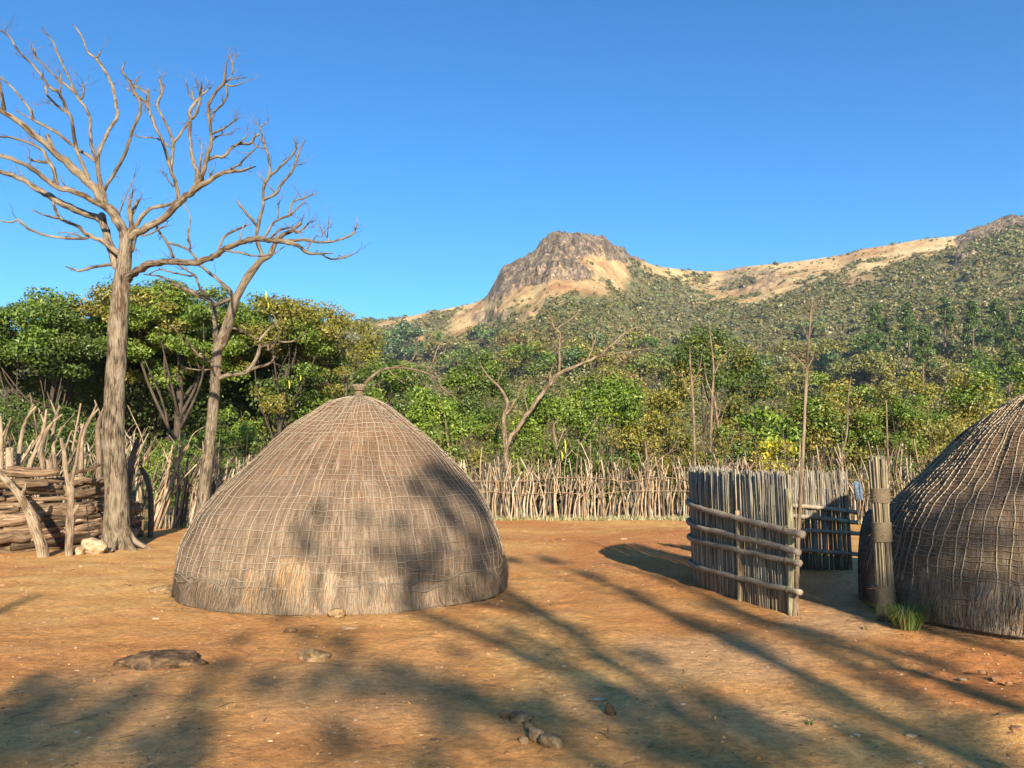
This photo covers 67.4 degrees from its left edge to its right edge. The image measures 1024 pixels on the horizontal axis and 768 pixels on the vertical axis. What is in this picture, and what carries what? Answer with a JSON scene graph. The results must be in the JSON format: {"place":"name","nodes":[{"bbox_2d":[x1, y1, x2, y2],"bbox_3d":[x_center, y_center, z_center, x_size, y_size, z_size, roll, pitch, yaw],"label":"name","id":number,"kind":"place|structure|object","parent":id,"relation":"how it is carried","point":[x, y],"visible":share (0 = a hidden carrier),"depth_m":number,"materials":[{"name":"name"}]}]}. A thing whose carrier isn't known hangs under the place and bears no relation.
{"place":"outdoors","nodes":[
{"label":"outdoors","id":0,"kind":"place"},
{"bbox_2d":[0,501,1023,767],"bbox_3d":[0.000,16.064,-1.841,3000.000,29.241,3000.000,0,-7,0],"label":"ground","id":1,"kind":"structure","parent":0,"point":[464,641],"depth_m":6.26,"materials":[{"name":"soil"}]},
{"bbox_2d":[0,470,49,557],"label":"bent post","id":2,"kind":"object","parent":1,"relation":"on","point":[37,534],"visible":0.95,"depth_m":14.85,"materials":[{"name":"brown wood"}]},
{"bbox_2d":[16,404,36,501],"bbox_3d":[-10.925,2.082,17.179,0.378,3.290,0.113,0,-7,0],"label":"branch post","id":3,"kind":"object","parent":1,"relation":"on","point":[20,442],"visible":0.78,"depth_m":17.25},
{"bbox_2d":[0,546,63,552],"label":"log","id":4,"kind":"object","parent":1,"relation":"on","point":[6,550],"visible":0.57,"depth_m":15.88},
{"bbox_2d":[0,543,9,548],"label":"log","id":5,"kind":"object","parent":4,"relation":"on","point":[5,546],"visible":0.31,"depth_m":15.68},
{"bbox_2d":[0,532,31,543],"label":"log","id":6,"kind":"object","parent":5,"relation":"on","point":[8,537],"visible":0.85,"depth_m":15.62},
{"bbox_2d":[10,534,97,550],"bbox_3d":[-9.744,3.375,16.448,0.327,0.258,1.811,-4,-7,29],"label":"log","id":7,"kind":"object","parent":4,"relation":"on","point":[58,541],"visible":0.59,"depth_m":16.26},
{"bbox_2d":[30,529,99,541],"bbox_3d":[-9.490,3.225,16.526,0.455,0.230,1.559,-3,-7,26],"label":"log","id":8,"kind":"object","parent":7,"relation":"on","point":[61,533],"visible":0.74,"depth_m":16.35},
{"bbox_2d":[3,525,64,534],"bbox_3d":[-9.979,3.034,16.062,0.362,0.279,1.206,-5,-8,39],"label":"log","id":9,"kind":"object","parent":8,"relation":"on","point":[23,530],"visible":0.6,"depth_m":15.79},
{"bbox_2d":[37,406,62,496],"bbox_3d":[-10.452,2.116,17.272,0.513,3.246,0.136,0,-7,0],"label":"branch post","id":10,"kind":"object","parent":1,"relation":"on","point":[40,456],"visible":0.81,"depth_m":17.33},
{"bbox_2d":[0,400,102,488],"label":"bush","id":11,"kind":"object","parent":1,"relation":"on","point":[64,432],"visible":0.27,"depth_m":28.21,"materials":[{"name":"green plant"}]},
{"bbox_2d":[0,285,106,496],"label":"tree","id":12,"kind":"object","parent":1,"relation":"on","point":[66,348],"visible":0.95,"depth_m":30.47,"materials":[{"name":"green plant"}]},
{"bbox_2d":[59,424,83,555],"bbox_3d":[-8.757,2.142,15.157,0.492,2.717,0.166,0,-7,0],"label":"forked post","id":13,"kind":"object","parent":1,"relation":"on","point":[71,510],"visible":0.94,"depth_m":15.11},
{"bbox_2d":[76,404,97,543],"bbox_3d":[-9.916,2.131,17.875,0.384,3.354,0.131,0,-7,0],"label":"branch post","id":14,"kind":"object","parent":1,"relation":"on","point":[81,451],"visible":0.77,"depth_m":17.93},
{"bbox_2d":[81,537,107,554],"bbox_3d":[-8.402,3.282,15.463,0.555,0.384,0.444,0,-7,0],"label":"boulder","id":15,"kind":"object","parent":1,"relation":"on","point":[91,545],"visible":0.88,"depth_m":15.34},
{"bbox_2d":[94,400,102,513],"bbox_3d":[-9.725,2.091,17.978,0.340,3.460,0.160,0,-7,0],"label":"branch post","id":16,"kind":"object","parent":1,"relation":"on","point":[98,451],"visible":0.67,"depth_m":18.00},
{"bbox_2d":[127,439,139,528],"bbox_3d":[-9.152,2.605,18.431,0.290,2.550,0.198,0,-7,0],"label":"branch post","id":17,"kind":"object","parent":1,"relation":"on","point":[131,462],"visible":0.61,"depth_m":18.44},
{"bbox_2d":[139,464,153,537],"bbox_3d":[-9.190,2.992,19.290,0.447,1.968,0.158,0,-7,0],"label":"branch post","id":18,"kind":"object","parent":1,"relation":"on","point":[144,473],"visible":0.94,"depth_m":19.24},
{"bbox_2d":[8,273,295,505],"bbox_3d":[-18.183,0.410,38.714,12.310,11.725,11.353,4,-8,-34],"label":"tree","id":19,"kind":"object","parent":1,"relation":"on","point":[145,412],"visible":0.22,"depth_m":37.02,"materials":[{"name":"green plant"}]},
{"bbox_2d":[113,649,207,670],"bbox_3d":[-3.059,2.401,6.665,0.734,0.156,0.564,-4,-8,30],"label":"rock","id":20,"kind":"object","parent":1,"relation":"on","point":[157,659],"visible":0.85,"depth_m":6.55,"materials":[{"name":"stone"}]},
{"bbox_2d":[68,278,253,511],"bbox_3d":[-15.077,0.457,32.709,7.530,10.112,5.349,0,-7,0],"label":"tree","id":21,"kind":"object","parent":1,"relation":"on","point":[163,298],"visible":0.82,"depth_m":32.22,"materials":[{"name":"green plant"}]},
{"bbox_2d":[139,435,214,511],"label":"bush","id":22,"kind":"object","parent":1,"relation":"on","point":[193,449],"visible":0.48,"depth_m":28.20,"materials":[{"name":"green plant"}]},
{"bbox_2d":[0,14,369,551],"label":"dead tree","id":23,"kind":"object","parent":1,"relation":"on","point":[117,533],"visible":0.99,"depth_m":16.73,"materials":[{"name":"brown wood"}]},
{"bbox_2d":[201,406,265,479],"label":"bush","id":24,"kind":"object","parent":1,"relation":"on","point":[228,439],"visible":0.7,"depth_m":28.64,"materials":[{"name":"green plant"}]},
{"bbox_2d":[144,104,325,516],"bbox_3d":[-8.606,-2.351,23.407,6.247,13.674,2.297,0,-7,0],"label":"dead tree","id":25,"kind":"object","parent":1,"relation":"on","point":[221,339],"visible":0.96,"depth_m":22.85,"materials":[{"name":"brown wood"}]},
{"bbox_2d":[156,324,363,466],"bbox_3d":[-11.771,1.165,37.483,9.151,9.869,8.585,0,-7,0],"label":"tree","id":26,"kind":"object","parent":1,"relation":"on","point":[309,400],"visible":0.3,"depth_m":35.70,"materials":[{"name":"green plant"}]},
{"bbox_2d":[211,291,345,438],"bbox_3d":[-10.260,0.729,33.868,5.796,9.805,4.156,0,-7,0],"label":"tree","id":27,"kind":"object","parent":1,"relation":"on","point":[294,317],"visible":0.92,"depth_m":33.73,"materials":[{"name":"green plant"}]},
{"bbox_2d":[297,648,331,661],"bbox_3d":[-1.756,2.416,6.809,0.308,0.145,0.188,0,-7,0],"label":"rock","id":28,"kind":"object","parent":1,"relation":"on","point":[311,655],"visible":0.79,"depth_m":6.75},
{"bbox_2d":[169,384,509,615],"bbox_3d":[-2.353,1.484,11.151,4.738,2.989,4.683,0,-7,0],"label":"beehive hut","id":29,"kind":"object","parent":1,"relation":"on","point":[358,502],"visible":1,"depth_m":9.42,"materials":[{"name":"brown plant"}]},
{"bbox_2d":[291,300,392,398],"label":"tree","id":30,"kind":"object","parent":1,"relation":"on","point":[329,315],"visible":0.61,"depth_m":35.98,"materials":[{"name":"green plant"}]},
{"bbox_2d":[351,354,443,431],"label":"tree","id":31,"kind":"object","parent":1,"relation":"on","point":[390,380],"visible":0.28,"depth_m":32.58,"materials":[{"name":"green plant"}]},
{"bbox_2d":[363,321,476,404],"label":"bare tree","id":32,"kind":"object","parent":1,"relation":"on","point":[368,379],"visible":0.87,"depth_m":27.13,"materials":[{"name":"brown wood"}]},
{"bbox_2d":[404,385,470,454],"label":"bush","id":33,"kind":"object","parent":1,"relation":"on","point":[435,414],"visible":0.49,"depth_m":29.11,"materials":[{"name":"green plant"}]},
{"bbox_2d":[3,393,934,529],"bbox_3d":[-1.440,2.430,22.594,32.888,3.851,9.381,1,-7,-6],"label":"stake fence","id":34,"kind":"object","parent":1,"relation":"on","point":[160,513],"visible":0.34,"depth_m":26.66,"materials":[{"name":"wood"}]},
{"bbox_2d":[436,409,512,496],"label":"bush","id":35,"kind":"object","parent":1,"relation":"on","point":[477,429],"visible":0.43,"depth_m":29.29,"materials":[{"name":"green plant"}]},
{"bbox_2d":[440,348,516,480],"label":"tree","id":36,"kind":"object","parent":1,"relation":"on","point":[466,374],"visible":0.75,"depth_m":41.26,"materials":[{"name":"green plant"}]},
{"bbox_2d":[0,521,1023,767],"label":"pebbles","id":37,"kind":"object","parent":1,"relation":"on","point":[466,685],"visible":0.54,"depth_m":5.74,"materials":[{"name":"brown stone"}]},
{"bbox_2d":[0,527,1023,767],"bbox_3d":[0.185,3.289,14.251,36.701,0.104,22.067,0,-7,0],"label":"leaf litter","id":38,"kind":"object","parent":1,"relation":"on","point":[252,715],"visible":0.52,"depth_m":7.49,"materials":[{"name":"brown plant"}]},
{"bbox_2d":[177,512,861,527],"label":"dry grass","id":39,"kind":"structure","parent":1,"relation":"on","point":[593,517],"depth_m":26.54,"materials":[{"name":"beige plant"}]},
{"bbox_2d":[502,385,597,507],"bbox_3d":[1.509,2.649,30.360,3.928,5.179,3.525,0,-7,0],"label":"bush","id":40,"kind":"object","parent":1,"relation":"on","point":[551,406],"visible":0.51,"depth_m":29.74,"materials":[{"name":"green plant"}]},
{"bbox_2d":[537,732,564,748],"bbox_3d":[0.240,2.185,4.700,0.177,0.098,0.115,-4,-8,29],"label":"stone","id":41,"kind":"object","parent":1,"relation":"on","point":[551,740],"visible":0.94,"depth_m":4.66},
{"bbox_2d":[472,305,651,514],"bbox_3d":[1.879,0.976,28.744,6.858,8.236,1.522,0,-7,-3],"label":"bare tree","id":42,"kind":"object","parent":1,"relation":"on","point":[506,442],"visible":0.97,"depth_m":28.52,"materials":[{"name":"brown wood"}]},
{"bbox_2d":[155,394,1001,524],"bbox_3d":[2.401,2.756,26.631,27.608,4.009,8.758,-1,-7,5],"label":"brushwood","id":43,"kind":"object","parent":1,"relation":"on","point":[649,463],"visible":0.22,"depth_m":27.80,"materials":[{"name":"wood"}]},
{"bbox_2d":[540,435,623,514],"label":"bush","id":44,"kind":"object","parent":1,"relation":"on","point":[574,448],"visible":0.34,"depth_m":28.51,"materials":[{"name":"green plant"}]},
{"bbox_2d":[563,372,651,512],"bbox_3d":[3.862,2.408,31.316,3.238,5.875,3.773,5,-8,-37],"label":"bush","id":45,"kind":"object","parent":1,"relation":"on","point":[619,395],"visible":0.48,"depth_m":30.91,"materials":[{"name":"green plant"}]},
{"bbox_2d":[606,387,692,499],"bbox_3d":[5.649,2.714,31.185,3.728,5.238,3.253,0,-7,0],"label":"bush","id":46,"kind":"object","parent":1,"relation":"on","point":[668,402],"visible":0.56,"depth_m":30.88,"materials":[{"name":"green plant"}]},
{"bbox_2d":[631,428,714,514],"bbox_3d":[6.343,3.468,29.402,2.897,3.653,2.706,4,-8,-31],"label":"bush","id":47,"kind":"object","parent":1,"relation":"on","point":[687,442],"visible":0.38,"depth_m":29.36,"materials":[{"name":"green plant"}]},
{"bbox_2d":[672,346,702,466],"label":"leafless shrub","id":48,"kind":"object","parent":1,"relation":"on","point":[693,410],"visible":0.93,"depth_m":28.92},
{"bbox_2d":[662,322,752,457],"bbox_3d":[9.200,1.393,35.789,4.188,8.907,3.444,0,-7,0],"label":"tree","id":49,"kind":"object","parent":1,"relation":"on","point":[703,344],"visible":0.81,"depth_m":35.57,"materials":[{"name":"green plant"}]},
{"bbox_2d":[702,323,737,466],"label":"leafless shrub","id":50,"kind":"object","parent":1,"relation":"on","point":[711,408],"visible":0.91,"depth_m":28.93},
{"bbox_2d":[687,417,758,478],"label":"bush","id":51,"kind":"object","parent":1,"relation":"on","point":[725,437],"visible":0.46,"depth_m":28.90,"materials":[{"name":"green plant"}]},
{"bbox_2d":[685,465,805,615],"bbox_3d":[3.105,2.096,11.121,1.042,1.881,4.632,-1,-7,6],"label":"reed screen","id":52,"kind":"object","parent":1,"relation":"on","point":[722,521],"visible":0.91,"depth_m":9.84,"materials":[{"name":"wood"}]},
{"bbox_2d":[713,349,784,468],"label":"tree","id":53,"kind":"object","parent":1,"relation":"on","point":[749,364],"visible":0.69,"depth_m":36.93,"materials":[{"name":"green plant"}]},
{"bbox_2d":[734,403,808,469],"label":"bush","id":54,"kind":"object","parent":1,"relation":"on","point":[786,426],"visible":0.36,"depth_m":30.61,"materials":[{"name":"green plant"}]},
{"bbox_2d":[748,435,806,487],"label":"bush","id":55,"kind":"object","parent":1,"relation":"on","point":[776,443],"visible":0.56,"depth_m":28.45,"materials":[{"name":"yellow plant"}]},
{"bbox_2d":[774,388,829,488],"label":"bush","id":56,"kind":"object","parent":1,"relation":"on","point":[792,399],"visible":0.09,"depth_m":32.53,"materials":[{"name":"green plant"}]},
{"bbox_2d":[748,469,859,569],"bbox_3d":[5.038,2.378,13.254,1.840,1.802,0.275,-3,-7,23],"label":"reed screen","id":57,"kind":"object","parent":1,"relation":"on","point":[809,541],"visible":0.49,"depth_m":13.11,"materials":[{"name":"wood"}]},
{"bbox_2d":[790,294,821,616],"bbox_3d":[3.522,0.848,9.150,0.525,4.008,0.138,0,-7,0],"label":"bare sapling","id":58,"kind":"object","parent":1,"relation":"on","point":[795,596],"visible":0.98,"depth_m":9.15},
{"bbox_2d":[788,371,888,482],"bbox_3d":[13.221,2.374,31.120,3.814,5.895,3.294,0,-7,0],"label":"bush","id":59,"kind":"object","parent":1,"relation":"on","point":[815,408],"visible":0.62,"depth_m":30.95,"materials":[{"name":"green plant"}]},
{"bbox_2d":[864,455,900,622],"bbox_3d":[4.230,1.766,8.779,0.360,1.893,0.379,0,-7,0],"label":"reed bundle post","id":60,"kind":"object","parent":1,"relation":"on","point":[882,540],"visible":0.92,"depth_m":8.71,"materials":[{"name":"brown plant"}]},
{"bbox_2d":[843,380,939,496],"bbox_3d":[15.087,2.524,30.231,3.551,5.405,3.022,4,-7,-29],"label":"bush","id":61,"kind":"object","parent":1,"relation":"on","point":[903,414],"visible":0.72,"depth_m":30.01,"materials":[{"name":"green plant"}]},
{"bbox_2d":[869,594,949,630],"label":"grass tuft","id":62,"kind":"object","parent":1,"relation":"on","point":[905,619],"visible":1,"depth_m":8.15,"materials":[{"name":"green plant"}]},
{"bbox_2d":[883,370,974,471],"bbox_3d":[17.702,2.417,32.700,3.062,6.170,3.539,6,-9,-43],"label":"bush","id":63,"kind":"object","parent":1,"relation":"on","point":[937,429],"visible":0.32,"depth_m":32.44,"materials":[{"name":"green plant"}]},
{"bbox_2d":[855,394,1023,640],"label":"beehive hut","id":64,"kind":"object","parent":1,"relation":"on","point":[956,510],"visible":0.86,"depth_m":8.44,"materials":[{"name":"grey plant"}]},
{"bbox_2d":[919,366,1005,448],"bbox_3d":[20.160,2.459,33.820,4.518,6.355,3.712,0,-7,0],"label":"bush","id":65,"kind":"object","parent":1,"relation":"on","point":[966,391],"visible":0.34,"depth_m":33.75,"materials":[{"name":"green plant"}]},
{"bbox_2d":[1000,358,1023,404],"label":"tree","id":66,"kind":"object","parent":1,"relation":"on","point":[1018,372],"visible":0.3,"depth_m":37.59,"materials":[{"name":"green plant"}]},
{"bbox_2d":[0,0,1023,331],"label":"sky","id":67,"kind":"structure","parent":0,"point":[460,135],"materials":[{"name":"blue"}]},
{"bbox_2d":[3,214,1023,503],"bbox_3d":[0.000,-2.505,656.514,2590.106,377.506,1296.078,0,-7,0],"label":"hills","id":68,"kind":"structure","parent":0,"point":[551,262],"depth_m":652.83,"materials":[{"name":"plant"}]},
{"bbox_2d":[382,319,424,360],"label":"tree","id":69,"kind":"object","parent":68,"relation":"on","point":[401,335],"visible":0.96,"depth_m":516.36,"materials":[{"name":"green plant"}]},
{"bbox_2d":[422,336,470,357],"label":"tree","id":70,"kind":"object","parent":68,"relation":"on","point":[431,344],"visible":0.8,"depth_m":520.20,"materials":[{"name":"green plant"}]},
{"bbox_2d":[436,341,488,366],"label":"tree","id":71,"kind":"object","parent":68,"relation":"on","point":[469,349],"visible":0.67,"depth_m":479.24,"materials":[{"name":"green plant"}]},
{"bbox_2d":[486,345,536,375],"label":"tree","id":72,"kind":"object","parent":68,"relation":"on","point":[502,351],"visible":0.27,"depth_m":278.57,"materials":[{"name":"green plant"}]},
{"bbox_2d":[0,214,1023,449],"bbox_3d":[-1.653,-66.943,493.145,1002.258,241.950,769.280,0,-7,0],"label":"scrub","id":73,"kind":"object","parent":68,"relation":"on","point":[1009,241],"visible":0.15,"depth_m":518.87,"materials":[{"name":"green plant"}]},
{"bbox_2d":[508,328,541,348],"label":"tree","id":74,"kind":"object","parent":68,"relation":"on","point":[522,335],"visible":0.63,"depth_m":409.79,"materials":[{"name":"green plant"}]},
{"bbox_2d":[502,339,552,378],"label":"tree","id":75,"kind":"object","parent":68,"relation":"on","point":[536,348],"visible":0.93,"depth_m":261.94,"materials":[{"name":"green plant"}]},
{"bbox_2d":[550,344,589,374],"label":"tree","id":76,"kind":"object","parent":68,"relation":"on","point":[576,353],"visible":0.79,"depth_m":250.39,"materials":[{"name":"green plant"}]},
{"bbox_2d":[565,346,615,370],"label":"tree","id":77,"kind":"object","parent":68,"relation":"on","point":[603,360],"visible":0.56,"depth_m":254.84,"materials":[{"name":"green plant"}]},
{"bbox_2d":[585,364,643,384],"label":"tree","id":78,"kind":"object","parent":68,"relation":"on","point":[602,370],"visible":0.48,"depth_m":232.82,"materials":[{"name":"green plant"}]},
{"bbox_2d":[624,331,659,352],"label":"tree","id":79,"kind":"object","parent":68,"relation":"on","point":[652,342],"visible":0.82,"depth_m":417.51,"materials":[{"name":"green plant"}]},
{"bbox_2d":[621,351,679,388],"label":"tree","id":80,"kind":"object","parent":68,"relation":"on","point":[645,366],"visible":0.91,"depth_m":264.94,"materials":[{"name":"green plant"}]},
{"bbox_2d":[762,339,817,370],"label":"tree","id":81,"kind":"object","parent":68,"relation":"on","point":[800,352],"visible":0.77,"depth_m":361.17,"materials":[{"name":"green plant"}]},
{"bbox_2d":[769,371,816,398],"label":"tree","id":82,"kind":"object","parent":68,"relation":"on","point":[798,380],"visible":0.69,"depth_m":289.11,"materials":[{"name":"green plant"}]},
{"bbox_2d":[778,360,813,380],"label":"tree","id":83,"kind":"object","parent":68,"relation":"on","point":[787,367],"visible":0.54,"depth_m":322.58,"materials":[{"name":"green plant"}]},
{"bbox_2d":[792,320,826,336],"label":"tree","id":84,"kind":"object","parent":68,"relation":"on","point":[817,326],"visible":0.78,"depth_m":485.09,"materials":[{"name":"green plant"}]},
{"bbox_2d":[806,339,846,361],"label":"tree","id":85,"kind":"object","parent":68,"relation":"on","point":[825,347],"visible":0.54,"depth_m":361.80,"materials":[{"name":"green plant"}]},
{"bbox_2d":[811,348,848,369],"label":"tree","id":86,"kind":"object","parent":68,"relation":"on","point":[821,363],"visible":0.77,"depth_m":348.32,"materials":[{"name":"green plant"}]},
{"bbox_2d":[834,354,887,387],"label":"tree","id":87,"kind":"object","parent":68,"relation":"on","point":[855,367],"visible":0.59,"depth_m":284.22,"materials":[{"name":"green plant"}]},
{"bbox_2d":[830,349,897,386],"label":"tree","id":88,"kind":"object","parent":68,"relation":"on","point":[885,372],"visible":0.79,"depth_m":280.53,"materials":[{"name":"green plant"}]},
{"bbox_2d":[858,302,888,356],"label":"pine tree","id":89,"kind":"object","parent":68,"relation":"on","point":[874,315],"visible":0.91,"depth_m":308.83,"materials":[{"name":"green plant"}]},
{"bbox_2d":[893,300,919,367],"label":"pine tree","id":90,"kind":"object","parent":68,"relation":"on","point":[907,319],"visible":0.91,"depth_m":296.37,"materials":[{"name":"green plant"}]},
{"bbox_2d":[910,323,938,405],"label":"pine tree","id":91,"kind":"object","parent":68,"relation":"on","point":[925,334],"visible":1,"depth_m":200.68,"materials":[{"name":"green plant"}]},
{"bbox_2d":[898,355,973,393],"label":"tree","id":92,"kind":"object","parent":68,"relation":"on","point":[944,371],"visible":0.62,"depth_m":212.74,"materials":[{"name":"green plant"}]},
{"bbox_2d":[933,296,955,358],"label":"pine tree","id":93,"kind":"object","parent":68,"relation":"on","point":[946,311],"visible":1,"depth_m":318.25,"materials":[{"name":"green plant"}]},
{"bbox_2d":[960,299,987,356],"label":"pine tree","id":94,"kind":"object","parent":68,"relation":"on","point":[971,314],"visible":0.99,"depth_m":293.15,"materials":[{"name":"green plant"}]},
{"bbox_2d":[954,343,996,367],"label":"tree","id":95,"kind":"object","parent":68,"relation":"on","point":[976,352],"visible":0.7,"depth_m":289.92,"materials":[{"name":"green plant"}]},
{"bbox_2d":[948,354,1023,385],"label":"tree","id":96,"kind":"object","parent":68,"relation":"on","point":[990,364],"visible":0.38,"depth_m":220.47,"materials":[{"name":"green plant"}]},
{"bbox_2d":[978,297,1013,354],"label":"pine tree","id":97,"kind":"object","parent":68,"relation":"on","point":[998,314],"visible":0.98,"depth_m":293.30,"materials":[{"name":"green plant"}]},
{"bbox_2d":[994,340,1022,399],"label":"pine tree","id":98,"kind":"object","parent":68,"relation":"on","point":[1006,348],"visible":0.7,"depth_m":170.57,"materials":[{"name":"green plant"}]},
{"bbox_2d":[1005,303,1023,343],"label":"pine tree","id":99,"kind":"object","parent":68,"relation":"on","point":[1016,331],"visible":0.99,"depth_m":286.23,"materials":[{"name":"green plant"}]},
{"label":"log","id":100,"kind":"object","parent":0,"visible":0},
{"bbox_2d":[10,503,94,514],"bbox_3d":[-9.816,2.724,16.462,0.383,0.340,1.701,-5,-8,35],"label":"log","id":101,"kind":"object","parent":100,"relation":"on","point":[63,507],"visible":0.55,"depth_m":16.41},
{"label":"log","id":102,"kind":"object","parent":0,"visible":0},
{"bbox_2d":[52,494,103,501],"bbox_3d":[-9.509,2.536,17.122,0.186,0.149,1.530,-3,-7,22],"label":"log","id":103,"kind":"object","parent":102,"relation":"on","point":[97,496],"visible":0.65,"depth_m":17.21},
{"bbox_2d":[0,490,65,495],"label":"log","id":104,"kind":"object","parent":103,"relation":"on","point":[33,492],"visible":0.74,"depth_m":16.13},
{"bbox_2d":[0,484,62,490],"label":"log","id":105,"kind":"object","parent":104,"relation":"on","point":[54,487],"visible":0.61,"depth_m":16.24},
{"bbox_2d":[11,478,29,480],"bbox_3d":[-10.383,1.996,15.835,1.002,0.170,0.197,5,-8,-35],"label":"log","id":106,"kind":"object","parent":105,"relation":"on","point":[18,479],"visible":0.31,"depth_m":15.94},
{"bbox_2d":[0,468,59,477],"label":"log","id":107,"kind":"object","parent":106,"relation":"on","point":[31,473],"visible":0.92,"depth_m":16.00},
{"bbox_2d":[62,486,104,497],"bbox_3d":[-9.453,2.395,17.127,0.232,0.270,1.191,-2,-7,19],"label":"log","id":108,"kind":"object","parent":103,"relation":"on","point":[80,493],"visible":0.69,"depth_m":17.00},
{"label":"log","id":109,"kind":"object","parent":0,"visible":0},
{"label":"log","id":110,"kind":"object","parent":109,"relation":"on","visible":0},
{"bbox_2d":[0,513,43,526],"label":"log","id":111,"kind":"object","parent":110,"relation":"on","point":[13,520],"visible":0.69,"depth_m":15.65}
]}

